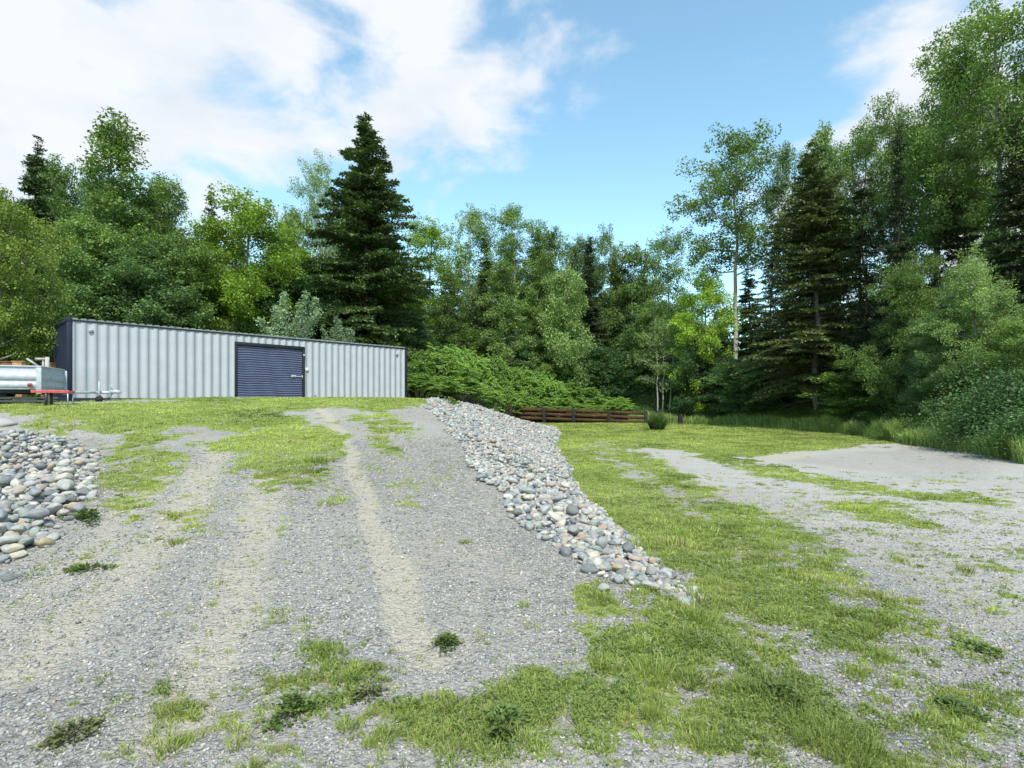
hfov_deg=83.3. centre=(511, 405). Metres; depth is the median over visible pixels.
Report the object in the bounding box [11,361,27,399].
wooden crate
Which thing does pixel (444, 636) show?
weed clump
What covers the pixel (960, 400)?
bush
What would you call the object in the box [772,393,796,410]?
shrub
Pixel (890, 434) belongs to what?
shrub
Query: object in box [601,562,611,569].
cobble
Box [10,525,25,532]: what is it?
cobble
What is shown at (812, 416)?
shrub
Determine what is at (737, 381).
ash tree
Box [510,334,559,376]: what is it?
ash tree
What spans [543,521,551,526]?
cobble
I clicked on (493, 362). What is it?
sumac shrub
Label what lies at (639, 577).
cobble
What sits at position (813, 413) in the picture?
shrub
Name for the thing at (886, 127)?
poplar tree
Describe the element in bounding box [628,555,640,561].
cobble
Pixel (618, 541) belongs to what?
cobble
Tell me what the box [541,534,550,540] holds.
cobble
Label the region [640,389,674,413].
shrub
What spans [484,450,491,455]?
cobble
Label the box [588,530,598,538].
cobble
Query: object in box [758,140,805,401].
aspen tree
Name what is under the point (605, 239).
aspen tree
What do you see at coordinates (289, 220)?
poplar tree
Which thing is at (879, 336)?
ash tree
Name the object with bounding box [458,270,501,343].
poplar tree
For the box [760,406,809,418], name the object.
shrub
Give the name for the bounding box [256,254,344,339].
ash tree
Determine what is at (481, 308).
spruce tree
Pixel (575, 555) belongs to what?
cobble
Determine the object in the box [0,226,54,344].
poplar tree
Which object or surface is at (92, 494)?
cobble
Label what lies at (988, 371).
shrub
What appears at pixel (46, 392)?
metal stand
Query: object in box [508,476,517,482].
cobble
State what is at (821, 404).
shrub
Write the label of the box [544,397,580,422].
sumac shrub
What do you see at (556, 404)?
sumac shrub
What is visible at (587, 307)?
ash tree
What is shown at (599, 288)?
ash tree
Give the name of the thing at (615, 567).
cobble
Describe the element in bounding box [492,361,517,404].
sumac shrub
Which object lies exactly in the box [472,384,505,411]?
sumac shrub
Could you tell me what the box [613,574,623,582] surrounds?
cobble
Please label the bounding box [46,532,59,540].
cobble
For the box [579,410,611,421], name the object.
sumac shrub
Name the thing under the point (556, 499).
cobble
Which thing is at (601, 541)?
cobble
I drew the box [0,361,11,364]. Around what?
wooden crate
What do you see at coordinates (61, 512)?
cobble
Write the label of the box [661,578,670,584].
cobble
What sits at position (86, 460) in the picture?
cobble
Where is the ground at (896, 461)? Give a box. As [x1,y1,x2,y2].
[0,397,1023,767]
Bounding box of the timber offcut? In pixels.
[26,358,38,365]
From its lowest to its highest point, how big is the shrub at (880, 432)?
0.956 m
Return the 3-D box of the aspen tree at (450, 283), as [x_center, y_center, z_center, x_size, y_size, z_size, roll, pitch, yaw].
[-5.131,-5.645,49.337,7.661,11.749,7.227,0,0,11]
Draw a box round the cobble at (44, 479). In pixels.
[41,476,54,482]
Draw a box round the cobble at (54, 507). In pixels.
[46,502,62,512]
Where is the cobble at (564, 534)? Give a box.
[559,533,569,536]
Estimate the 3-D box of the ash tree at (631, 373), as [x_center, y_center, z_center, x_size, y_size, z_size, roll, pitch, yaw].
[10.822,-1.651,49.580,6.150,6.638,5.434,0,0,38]
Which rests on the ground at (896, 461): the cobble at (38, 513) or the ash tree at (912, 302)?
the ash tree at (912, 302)
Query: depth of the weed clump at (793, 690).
3.00 m
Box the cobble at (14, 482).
[10,478,22,487]
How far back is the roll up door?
21.86 m
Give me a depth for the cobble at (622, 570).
4.62 m
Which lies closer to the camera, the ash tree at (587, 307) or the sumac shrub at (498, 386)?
the sumac shrub at (498, 386)
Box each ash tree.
[0,183,25,231]
[8,213,149,347]
[61,234,202,328]
[128,222,262,333]
[216,261,263,331]
[220,239,259,298]
[251,260,316,338]
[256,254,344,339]
[288,264,341,340]
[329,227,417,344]
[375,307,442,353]
[439,325,485,356]
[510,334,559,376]
[512,288,556,368]
[536,350,585,390]
[547,327,583,380]
[564,371,603,398]
[570,297,606,360]
[573,342,635,399]
[579,255,606,312]
[582,306,627,394]
[598,303,645,401]
[608,299,683,404]
[612,349,664,409]
[654,345,685,397]
[656,330,677,407]
[665,327,735,417]
[696,358,790,421]
[777,367,811,405]
[778,366,821,408]
[794,349,860,413]
[797,353,908,426]
[833,250,973,420]
[841,323,969,413]
[889,312,982,426]
[908,245,1023,425]
[956,307,1023,404]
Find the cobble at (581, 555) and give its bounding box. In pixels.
[578,552,586,559]
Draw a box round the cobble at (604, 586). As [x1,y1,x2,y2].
[597,583,610,591]
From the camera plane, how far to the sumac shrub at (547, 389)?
45.78 m
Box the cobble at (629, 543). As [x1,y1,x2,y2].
[622,542,634,548]
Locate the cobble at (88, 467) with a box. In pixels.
[82,465,95,472]
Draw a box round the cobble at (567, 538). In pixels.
[562,536,572,542]
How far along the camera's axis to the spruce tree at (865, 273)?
30.07 m
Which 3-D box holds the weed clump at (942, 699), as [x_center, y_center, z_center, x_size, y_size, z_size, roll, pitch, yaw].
[2.347,1.568,3.012,0.244,0.083,0.303,0,0,0]
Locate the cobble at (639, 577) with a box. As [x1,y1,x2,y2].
[635,575,645,581]
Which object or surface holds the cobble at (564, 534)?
on the ground at (896, 461)
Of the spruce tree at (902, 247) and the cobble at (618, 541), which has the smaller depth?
the cobble at (618, 541)
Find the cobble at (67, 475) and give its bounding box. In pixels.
[54,472,73,482]
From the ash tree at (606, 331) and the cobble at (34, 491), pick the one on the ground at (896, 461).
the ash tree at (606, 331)
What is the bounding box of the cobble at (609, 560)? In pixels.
[605,558,614,563]
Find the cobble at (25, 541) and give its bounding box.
[16,537,33,546]
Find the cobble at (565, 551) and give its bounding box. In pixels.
[559,547,570,556]
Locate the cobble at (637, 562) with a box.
[630,561,643,566]
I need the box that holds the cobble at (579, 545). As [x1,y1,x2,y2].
[577,543,587,550]
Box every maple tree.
[0,187,83,396]
[0,236,76,396]
[184,180,320,336]
[666,266,743,415]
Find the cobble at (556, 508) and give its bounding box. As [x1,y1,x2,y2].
[552,505,562,511]
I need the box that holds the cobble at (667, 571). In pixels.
[658,567,671,576]
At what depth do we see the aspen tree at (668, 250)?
57.34 m
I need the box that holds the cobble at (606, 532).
[603,530,611,536]
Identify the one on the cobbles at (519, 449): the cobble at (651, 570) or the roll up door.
the cobble at (651, 570)
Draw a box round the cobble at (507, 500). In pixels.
[503,498,511,503]
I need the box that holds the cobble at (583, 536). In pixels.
[579,534,589,539]
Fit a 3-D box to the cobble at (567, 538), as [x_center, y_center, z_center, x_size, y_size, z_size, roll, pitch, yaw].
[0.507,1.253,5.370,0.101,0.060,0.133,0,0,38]
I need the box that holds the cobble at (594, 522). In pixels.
[588,519,599,525]
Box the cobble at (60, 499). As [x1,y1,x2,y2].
[52,496,65,503]
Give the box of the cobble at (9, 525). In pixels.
[3,522,15,531]
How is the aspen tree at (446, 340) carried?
on the ground at (896, 461)
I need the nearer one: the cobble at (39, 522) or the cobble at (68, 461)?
the cobble at (39, 522)
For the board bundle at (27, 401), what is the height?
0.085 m
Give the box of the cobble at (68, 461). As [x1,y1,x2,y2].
[57,459,70,465]
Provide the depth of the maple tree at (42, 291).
20.50 m
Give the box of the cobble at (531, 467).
[528,464,535,470]
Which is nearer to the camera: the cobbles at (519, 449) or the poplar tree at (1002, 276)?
the cobbles at (519, 449)
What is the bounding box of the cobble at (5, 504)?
[0,500,11,508]
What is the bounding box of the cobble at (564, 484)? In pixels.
[560,481,569,488]
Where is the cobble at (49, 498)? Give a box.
[43,495,54,501]
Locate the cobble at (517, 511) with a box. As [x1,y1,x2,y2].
[513,508,521,515]
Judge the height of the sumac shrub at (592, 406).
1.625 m
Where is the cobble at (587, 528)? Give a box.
[583,525,590,532]
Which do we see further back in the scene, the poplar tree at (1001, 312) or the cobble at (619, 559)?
the poplar tree at (1001, 312)
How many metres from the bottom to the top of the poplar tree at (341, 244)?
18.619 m
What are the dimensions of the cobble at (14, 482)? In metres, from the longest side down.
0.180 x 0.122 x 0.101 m
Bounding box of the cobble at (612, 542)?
[608,540,616,545]
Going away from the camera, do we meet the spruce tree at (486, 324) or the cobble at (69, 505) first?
the cobble at (69, 505)
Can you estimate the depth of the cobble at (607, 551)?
5.20 m
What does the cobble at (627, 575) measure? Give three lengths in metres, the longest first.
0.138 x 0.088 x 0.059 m
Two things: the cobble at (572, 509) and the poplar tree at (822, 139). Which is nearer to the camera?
the cobble at (572, 509)
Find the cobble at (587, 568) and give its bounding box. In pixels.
[580,563,598,573]
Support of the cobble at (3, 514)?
on the cobble
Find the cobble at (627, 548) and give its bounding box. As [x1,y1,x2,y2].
[623,545,632,551]
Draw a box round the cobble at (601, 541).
[595,536,606,548]
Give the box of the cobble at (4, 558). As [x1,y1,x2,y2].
[0,554,9,562]
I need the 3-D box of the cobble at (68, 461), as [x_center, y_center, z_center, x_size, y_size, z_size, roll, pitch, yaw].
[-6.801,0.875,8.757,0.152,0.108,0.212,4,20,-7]
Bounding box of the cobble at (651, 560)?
[648,557,655,563]
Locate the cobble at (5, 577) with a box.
[0,573,23,581]
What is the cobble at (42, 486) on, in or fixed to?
on the cobble
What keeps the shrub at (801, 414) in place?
on the ground at (896, 461)
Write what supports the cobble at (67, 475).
on the cobbles at (519, 449)
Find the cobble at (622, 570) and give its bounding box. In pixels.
[615,567,627,573]
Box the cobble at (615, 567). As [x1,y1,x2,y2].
[611,564,622,571]
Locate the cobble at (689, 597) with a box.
[680,594,691,602]
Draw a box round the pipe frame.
[35,357,49,399]
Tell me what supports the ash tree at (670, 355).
on the ground at (896, 461)
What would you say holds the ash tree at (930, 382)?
on the ground at (896, 461)
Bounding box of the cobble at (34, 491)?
[29,487,41,496]
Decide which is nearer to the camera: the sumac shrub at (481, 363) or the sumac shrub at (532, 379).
the sumac shrub at (481, 363)
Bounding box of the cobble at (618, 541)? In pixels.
[613,539,621,545]
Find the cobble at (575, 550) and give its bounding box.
[572,548,583,552]
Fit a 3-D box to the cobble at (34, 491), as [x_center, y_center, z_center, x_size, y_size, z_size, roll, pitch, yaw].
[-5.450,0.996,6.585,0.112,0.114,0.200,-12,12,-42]
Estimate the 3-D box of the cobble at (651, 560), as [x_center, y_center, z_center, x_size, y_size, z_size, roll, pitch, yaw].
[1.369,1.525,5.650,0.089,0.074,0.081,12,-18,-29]
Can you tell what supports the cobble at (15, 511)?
on the ground at (896, 461)
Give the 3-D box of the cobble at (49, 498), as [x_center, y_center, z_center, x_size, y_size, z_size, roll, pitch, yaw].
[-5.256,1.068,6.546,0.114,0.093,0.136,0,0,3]
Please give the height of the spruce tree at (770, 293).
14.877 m
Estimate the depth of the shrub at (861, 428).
27.02 m
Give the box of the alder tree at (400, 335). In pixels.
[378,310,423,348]
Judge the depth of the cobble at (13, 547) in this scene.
5.03 m
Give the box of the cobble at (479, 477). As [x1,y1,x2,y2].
[476,474,486,480]
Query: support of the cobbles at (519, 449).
on the ground at (896, 461)
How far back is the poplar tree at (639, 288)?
53.60 m
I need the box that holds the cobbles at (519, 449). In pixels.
[0,397,712,608]
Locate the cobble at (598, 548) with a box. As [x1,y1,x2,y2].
[590,545,602,551]
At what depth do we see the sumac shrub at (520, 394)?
43.62 m
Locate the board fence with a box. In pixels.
[495,407,647,422]
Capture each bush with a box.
[896,349,1023,454]
[911,374,1020,450]
[929,395,1023,461]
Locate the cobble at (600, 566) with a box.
[598,564,607,570]
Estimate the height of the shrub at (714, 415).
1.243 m
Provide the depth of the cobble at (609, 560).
4.81 m
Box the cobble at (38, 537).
[35,534,46,539]
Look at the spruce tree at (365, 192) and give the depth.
33.70 m
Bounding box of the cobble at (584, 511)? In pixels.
[581,508,589,514]
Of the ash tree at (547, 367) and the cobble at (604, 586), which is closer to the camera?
the cobble at (604, 586)
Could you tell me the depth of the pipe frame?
16.02 m
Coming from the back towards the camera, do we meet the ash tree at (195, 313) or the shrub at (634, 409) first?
the shrub at (634, 409)
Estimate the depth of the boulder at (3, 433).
10.95 m
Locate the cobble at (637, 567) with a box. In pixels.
[629,564,641,571]
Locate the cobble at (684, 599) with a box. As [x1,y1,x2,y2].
[676,597,689,606]
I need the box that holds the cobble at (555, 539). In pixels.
[552,536,561,542]
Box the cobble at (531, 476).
[524,473,534,479]
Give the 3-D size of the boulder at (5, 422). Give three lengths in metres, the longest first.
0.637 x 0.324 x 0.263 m
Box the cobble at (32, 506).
[25,504,37,509]
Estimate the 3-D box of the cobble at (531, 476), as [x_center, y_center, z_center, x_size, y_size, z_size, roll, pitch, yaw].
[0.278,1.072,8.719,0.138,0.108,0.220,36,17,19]
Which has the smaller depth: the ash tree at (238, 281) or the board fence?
the ash tree at (238, 281)
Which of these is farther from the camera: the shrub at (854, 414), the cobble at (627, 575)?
the shrub at (854, 414)
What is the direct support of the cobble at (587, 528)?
on the cobble
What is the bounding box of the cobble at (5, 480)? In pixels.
[0,477,13,484]
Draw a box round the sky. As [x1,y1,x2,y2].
[0,0,1023,342]
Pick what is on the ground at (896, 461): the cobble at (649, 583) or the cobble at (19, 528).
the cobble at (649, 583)
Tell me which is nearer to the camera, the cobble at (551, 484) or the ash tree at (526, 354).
the cobble at (551, 484)
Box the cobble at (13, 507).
[10,504,19,511]
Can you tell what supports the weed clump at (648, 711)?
on the ground at (896, 461)
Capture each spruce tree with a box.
[1,134,59,339]
[201,185,226,327]
[286,111,450,369]
[472,231,505,355]
[480,302,501,356]
[571,237,618,390]
[695,332,749,407]
[728,141,896,414]
[728,268,767,373]
[739,323,792,411]
[751,213,784,399]
[829,177,894,408]
[860,126,936,421]
[923,179,997,374]
[941,122,1023,411]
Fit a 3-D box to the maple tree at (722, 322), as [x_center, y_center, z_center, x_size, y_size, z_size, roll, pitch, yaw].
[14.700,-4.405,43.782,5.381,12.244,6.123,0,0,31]
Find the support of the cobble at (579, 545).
on the ground at (896, 461)
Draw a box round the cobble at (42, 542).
[36,537,54,547]
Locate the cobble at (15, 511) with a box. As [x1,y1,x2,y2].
[11,507,21,514]
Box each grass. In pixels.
[0,396,1023,767]
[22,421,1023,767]
[626,410,1023,463]
[643,409,674,429]
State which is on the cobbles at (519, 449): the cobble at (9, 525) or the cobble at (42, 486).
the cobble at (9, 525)
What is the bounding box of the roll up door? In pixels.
[237,345,302,397]
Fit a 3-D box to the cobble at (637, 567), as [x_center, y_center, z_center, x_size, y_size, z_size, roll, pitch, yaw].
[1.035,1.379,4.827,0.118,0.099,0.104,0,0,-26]
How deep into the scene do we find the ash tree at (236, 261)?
44.43 m
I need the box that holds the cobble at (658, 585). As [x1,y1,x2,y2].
[652,582,660,589]
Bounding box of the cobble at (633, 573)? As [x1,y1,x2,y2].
[628,570,636,576]
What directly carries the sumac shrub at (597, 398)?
on the ground at (896, 461)
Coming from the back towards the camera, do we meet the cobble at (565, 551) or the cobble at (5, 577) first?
the cobble at (565, 551)
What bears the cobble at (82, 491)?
on the ground at (896, 461)
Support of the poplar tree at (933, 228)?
on the ground at (896, 461)
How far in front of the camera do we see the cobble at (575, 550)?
5.00 m
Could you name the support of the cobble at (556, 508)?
on the cobbles at (519, 449)
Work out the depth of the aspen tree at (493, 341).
47.67 m
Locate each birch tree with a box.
[30,106,173,318]
[400,212,472,345]
[434,202,496,339]
[469,202,556,358]
[662,118,795,362]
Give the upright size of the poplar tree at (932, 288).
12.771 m
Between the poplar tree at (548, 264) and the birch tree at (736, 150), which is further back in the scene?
the poplar tree at (548, 264)
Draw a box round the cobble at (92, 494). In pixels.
[86,489,97,498]
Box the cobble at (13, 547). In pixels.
[6,543,24,553]
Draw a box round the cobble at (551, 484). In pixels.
[546,481,556,486]
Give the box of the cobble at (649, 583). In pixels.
[641,580,654,587]
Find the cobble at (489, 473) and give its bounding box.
[486,471,493,476]
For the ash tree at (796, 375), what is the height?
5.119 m
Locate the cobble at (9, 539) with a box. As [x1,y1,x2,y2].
[0,534,22,545]
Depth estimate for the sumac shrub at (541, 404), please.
43.72 m
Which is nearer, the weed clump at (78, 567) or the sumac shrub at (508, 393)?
the weed clump at (78, 567)
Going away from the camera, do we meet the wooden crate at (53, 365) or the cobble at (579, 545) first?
the cobble at (579, 545)
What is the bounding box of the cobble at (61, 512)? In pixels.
[56,509,69,516]
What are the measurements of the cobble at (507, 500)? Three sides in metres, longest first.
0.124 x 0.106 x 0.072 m
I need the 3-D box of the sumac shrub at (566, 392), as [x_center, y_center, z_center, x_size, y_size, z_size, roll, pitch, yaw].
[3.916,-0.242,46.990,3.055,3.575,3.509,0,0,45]
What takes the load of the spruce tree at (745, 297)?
on the ground at (896, 461)
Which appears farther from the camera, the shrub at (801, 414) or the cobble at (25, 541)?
the shrub at (801, 414)
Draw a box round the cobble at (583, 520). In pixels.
[579,518,587,524]
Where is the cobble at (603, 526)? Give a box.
[596,524,607,529]
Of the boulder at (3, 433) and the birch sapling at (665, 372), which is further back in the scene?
the birch sapling at (665, 372)
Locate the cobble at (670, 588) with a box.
[664,586,676,592]
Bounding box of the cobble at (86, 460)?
[73,457,90,464]
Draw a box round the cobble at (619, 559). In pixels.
[614,557,624,565]
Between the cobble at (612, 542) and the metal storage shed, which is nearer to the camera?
the cobble at (612, 542)
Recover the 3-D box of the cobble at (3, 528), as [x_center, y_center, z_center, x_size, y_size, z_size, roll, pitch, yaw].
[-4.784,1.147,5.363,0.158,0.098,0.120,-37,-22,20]
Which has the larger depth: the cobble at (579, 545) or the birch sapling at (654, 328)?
the birch sapling at (654, 328)
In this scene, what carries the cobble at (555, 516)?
on the cobble at (566, 517)
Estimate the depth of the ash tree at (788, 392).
40.12 m
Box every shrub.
[27,344,52,365]
[253,289,323,338]
[320,316,362,342]
[407,348,443,375]
[407,351,446,396]
[407,358,442,398]
[407,373,449,398]
[407,373,458,397]
[415,342,463,398]
[429,344,471,398]
[431,378,475,400]
[436,350,476,397]
[440,375,486,401]
[455,384,490,403]
[456,345,483,379]
[460,347,488,400]
[465,353,497,402]
[466,385,497,407]
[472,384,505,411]
[482,353,507,410]
[485,369,502,406]
[489,385,524,415]
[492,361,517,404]
[494,392,532,415]
[495,356,524,411]
[504,366,534,394]
[508,390,538,420]
[512,367,548,420]
[516,395,549,422]
[524,366,550,400]
[525,371,555,421]
[527,397,571,421]
[534,377,567,416]
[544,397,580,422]
[550,381,579,421]
[556,380,588,421]
[556,407,594,422]
[568,387,604,421]
[573,403,603,421]
[577,392,612,418]
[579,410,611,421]
[600,396,639,419]
[605,402,640,419]
[618,405,651,419]
[628,382,667,419]
[630,404,655,411]
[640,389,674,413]
[695,412,725,420]
[725,404,760,414]
[738,411,774,419]
[748,406,779,415]
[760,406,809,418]
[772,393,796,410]
[776,404,818,422]
[789,382,822,408]
[789,385,843,409]
[791,411,831,426]
[794,390,823,406]
[798,402,857,418]
[820,406,865,418]
[829,415,901,433]
[842,407,883,432]
[846,417,883,434]
[855,388,920,415]
[856,410,937,439]
[863,421,900,438]
[871,411,938,439]
[874,418,922,440]
[887,374,967,417]
[892,417,950,442]
[895,409,945,434]
[920,411,961,429]
[927,361,1023,419]
[936,423,983,445]
[941,344,1022,406]
[951,429,987,452]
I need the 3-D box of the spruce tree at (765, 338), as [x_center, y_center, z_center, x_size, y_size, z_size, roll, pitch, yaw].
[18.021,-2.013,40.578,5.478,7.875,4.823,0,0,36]
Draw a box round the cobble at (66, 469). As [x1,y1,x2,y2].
[58,467,74,473]
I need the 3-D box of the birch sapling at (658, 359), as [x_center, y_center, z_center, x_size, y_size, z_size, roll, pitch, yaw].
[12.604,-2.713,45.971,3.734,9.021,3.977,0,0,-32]
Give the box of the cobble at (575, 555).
[572,553,578,558]
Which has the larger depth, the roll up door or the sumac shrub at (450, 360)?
the sumac shrub at (450, 360)
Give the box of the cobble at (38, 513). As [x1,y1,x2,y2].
[22,508,49,518]
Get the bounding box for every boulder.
[0,418,17,426]
[0,430,23,438]
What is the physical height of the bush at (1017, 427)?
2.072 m
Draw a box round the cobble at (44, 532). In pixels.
[36,531,50,535]
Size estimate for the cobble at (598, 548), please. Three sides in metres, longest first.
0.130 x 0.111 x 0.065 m
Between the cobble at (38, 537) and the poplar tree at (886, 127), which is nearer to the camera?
the cobble at (38, 537)
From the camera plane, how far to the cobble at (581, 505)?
7.58 m
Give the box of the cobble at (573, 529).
[567,524,578,534]
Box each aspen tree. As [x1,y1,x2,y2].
[287,149,341,271]
[421,271,482,358]
[432,337,448,343]
[473,258,543,387]
[506,312,536,366]
[537,261,602,395]
[592,223,636,330]
[641,225,706,340]
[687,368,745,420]
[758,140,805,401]
[864,103,972,309]
[939,82,1023,329]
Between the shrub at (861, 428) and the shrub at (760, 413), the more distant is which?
the shrub at (760, 413)
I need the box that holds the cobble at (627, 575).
[623,573,633,579]
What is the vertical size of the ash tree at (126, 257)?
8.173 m
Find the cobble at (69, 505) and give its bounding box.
[66,502,85,512]
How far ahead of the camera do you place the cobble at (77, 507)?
6.17 m
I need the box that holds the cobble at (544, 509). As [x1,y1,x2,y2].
[539,505,550,514]
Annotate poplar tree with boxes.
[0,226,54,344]
[22,153,96,318]
[76,177,128,217]
[77,172,127,211]
[118,171,208,326]
[255,203,312,262]
[312,204,358,258]
[400,288,436,342]
[437,290,471,336]
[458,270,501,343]
[493,246,527,356]
[512,221,573,345]
[552,233,605,310]
[596,241,686,388]
[667,308,699,346]
[674,342,741,401]
[775,118,883,398]
[827,114,892,345]
[831,88,938,312]
[870,292,896,340]
[873,40,1007,348]
[884,0,1023,365]
[904,32,1009,324]
[926,275,957,323]
[971,276,1022,326]
[975,48,1023,264]
[993,257,1020,319]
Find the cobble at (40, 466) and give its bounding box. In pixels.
[35,463,47,469]
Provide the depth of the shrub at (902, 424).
23.26 m
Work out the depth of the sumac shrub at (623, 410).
46.38 m
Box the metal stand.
[31,390,74,405]
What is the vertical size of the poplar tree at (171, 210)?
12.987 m
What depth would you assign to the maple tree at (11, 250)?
18.63 m
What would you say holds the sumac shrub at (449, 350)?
on the ground at (896, 461)
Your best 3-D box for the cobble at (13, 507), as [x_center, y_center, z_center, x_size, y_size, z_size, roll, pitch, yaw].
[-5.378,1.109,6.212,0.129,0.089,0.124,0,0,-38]
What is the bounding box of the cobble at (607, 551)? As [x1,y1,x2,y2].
[601,547,614,554]
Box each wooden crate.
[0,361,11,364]
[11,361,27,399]
[40,363,56,399]
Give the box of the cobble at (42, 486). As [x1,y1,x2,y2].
[35,484,46,489]
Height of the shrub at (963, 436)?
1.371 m
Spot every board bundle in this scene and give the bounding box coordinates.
[0,397,57,399]
[0,400,56,402]
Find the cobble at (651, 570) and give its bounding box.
[645,565,656,574]
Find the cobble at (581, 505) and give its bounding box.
[577,503,587,509]
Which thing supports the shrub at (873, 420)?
on the ground at (896, 461)
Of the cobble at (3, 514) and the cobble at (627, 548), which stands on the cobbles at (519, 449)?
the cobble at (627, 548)
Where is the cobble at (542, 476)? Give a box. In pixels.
[537,474,546,478]
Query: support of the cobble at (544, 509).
on the cobbles at (519, 449)
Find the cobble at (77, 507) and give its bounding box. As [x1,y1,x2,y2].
[71,504,84,511]
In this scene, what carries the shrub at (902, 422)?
on the ground at (896, 461)
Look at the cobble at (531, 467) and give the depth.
9.94 m
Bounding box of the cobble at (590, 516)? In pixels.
[587,514,594,518]
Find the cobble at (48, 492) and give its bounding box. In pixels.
[43,489,55,495]
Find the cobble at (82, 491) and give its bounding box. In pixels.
[76,487,90,495]
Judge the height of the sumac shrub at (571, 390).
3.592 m
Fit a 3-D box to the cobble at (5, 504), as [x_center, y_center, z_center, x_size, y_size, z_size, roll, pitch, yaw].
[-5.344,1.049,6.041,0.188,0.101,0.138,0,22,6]
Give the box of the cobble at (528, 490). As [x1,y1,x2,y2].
[521,486,535,494]
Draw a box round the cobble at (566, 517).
[561,515,569,519]
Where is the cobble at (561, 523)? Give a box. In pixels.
[555,519,565,527]
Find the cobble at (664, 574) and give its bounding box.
[658,572,668,577]
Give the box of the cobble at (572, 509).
[566,504,578,515]
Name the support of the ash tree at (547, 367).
on the ground at (896, 461)
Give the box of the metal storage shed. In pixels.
[53,317,407,401]
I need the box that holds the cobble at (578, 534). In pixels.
[574,532,584,537]
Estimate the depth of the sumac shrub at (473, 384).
33.69 m
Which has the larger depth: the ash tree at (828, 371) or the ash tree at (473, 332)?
the ash tree at (473, 332)
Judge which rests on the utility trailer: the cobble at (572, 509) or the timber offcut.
the timber offcut
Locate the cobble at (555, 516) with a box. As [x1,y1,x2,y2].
[547,511,560,521]
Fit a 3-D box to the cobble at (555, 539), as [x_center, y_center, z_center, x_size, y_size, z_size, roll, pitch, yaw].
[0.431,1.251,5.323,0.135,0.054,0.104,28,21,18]
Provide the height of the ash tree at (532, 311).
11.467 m
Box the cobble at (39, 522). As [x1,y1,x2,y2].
[31,518,44,527]
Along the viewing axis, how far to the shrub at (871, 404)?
28.54 m
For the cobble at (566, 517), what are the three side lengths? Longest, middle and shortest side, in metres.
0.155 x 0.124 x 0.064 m
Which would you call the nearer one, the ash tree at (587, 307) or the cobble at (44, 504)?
the cobble at (44, 504)
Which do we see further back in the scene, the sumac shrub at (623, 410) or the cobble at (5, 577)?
the sumac shrub at (623, 410)
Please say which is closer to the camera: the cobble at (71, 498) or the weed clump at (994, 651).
the weed clump at (994, 651)
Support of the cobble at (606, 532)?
on the cobbles at (519, 449)
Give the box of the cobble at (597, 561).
[592,557,601,565]
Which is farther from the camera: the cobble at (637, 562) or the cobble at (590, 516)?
the cobble at (590, 516)
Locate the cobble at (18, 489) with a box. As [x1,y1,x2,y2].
[12,484,26,494]
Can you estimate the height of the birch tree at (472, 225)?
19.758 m
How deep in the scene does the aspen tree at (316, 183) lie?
41.53 m
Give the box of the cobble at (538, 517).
[535,515,541,520]
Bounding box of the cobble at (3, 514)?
[0,509,7,522]
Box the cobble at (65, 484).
[56,479,74,490]
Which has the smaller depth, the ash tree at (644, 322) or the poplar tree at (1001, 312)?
the poplar tree at (1001, 312)
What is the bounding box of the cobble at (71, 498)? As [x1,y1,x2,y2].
[64,494,76,503]
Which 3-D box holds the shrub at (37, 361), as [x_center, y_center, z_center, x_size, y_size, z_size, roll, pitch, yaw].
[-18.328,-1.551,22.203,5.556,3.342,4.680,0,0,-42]
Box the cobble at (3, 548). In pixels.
[0,544,16,553]
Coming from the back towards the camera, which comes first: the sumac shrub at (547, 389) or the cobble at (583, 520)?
the sumac shrub at (547, 389)
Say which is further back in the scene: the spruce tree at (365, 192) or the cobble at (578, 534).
the spruce tree at (365, 192)
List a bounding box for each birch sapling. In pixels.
[627,314,685,410]
[635,314,682,411]
[643,321,695,409]
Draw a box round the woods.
[457,300,871,349]
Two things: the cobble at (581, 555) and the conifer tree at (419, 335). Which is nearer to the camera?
the cobble at (581, 555)
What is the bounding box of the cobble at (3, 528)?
[0,523,6,534]
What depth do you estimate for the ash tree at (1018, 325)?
19.52 m
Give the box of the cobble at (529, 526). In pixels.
[525,522,534,530]
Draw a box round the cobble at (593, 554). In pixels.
[587,550,599,558]
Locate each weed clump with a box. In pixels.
[27,714,104,753]
[57,508,101,524]
[58,561,118,574]
[260,688,327,730]
[346,681,389,704]
[426,631,461,655]
[438,700,534,750]
[442,396,462,403]
[637,695,665,726]
[683,723,723,758]
[759,679,809,707]
[928,694,1006,725]
[952,637,1006,658]
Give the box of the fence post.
[678,414,682,423]
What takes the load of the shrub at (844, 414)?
on the ground at (896, 461)
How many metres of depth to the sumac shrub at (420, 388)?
29.41 m
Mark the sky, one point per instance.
(578, 114)
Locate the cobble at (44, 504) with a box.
[41,502,51,507]
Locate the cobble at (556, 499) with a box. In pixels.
[549,495,563,502]
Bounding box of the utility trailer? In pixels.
[0,365,120,401]
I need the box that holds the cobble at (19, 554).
[9,550,27,559]

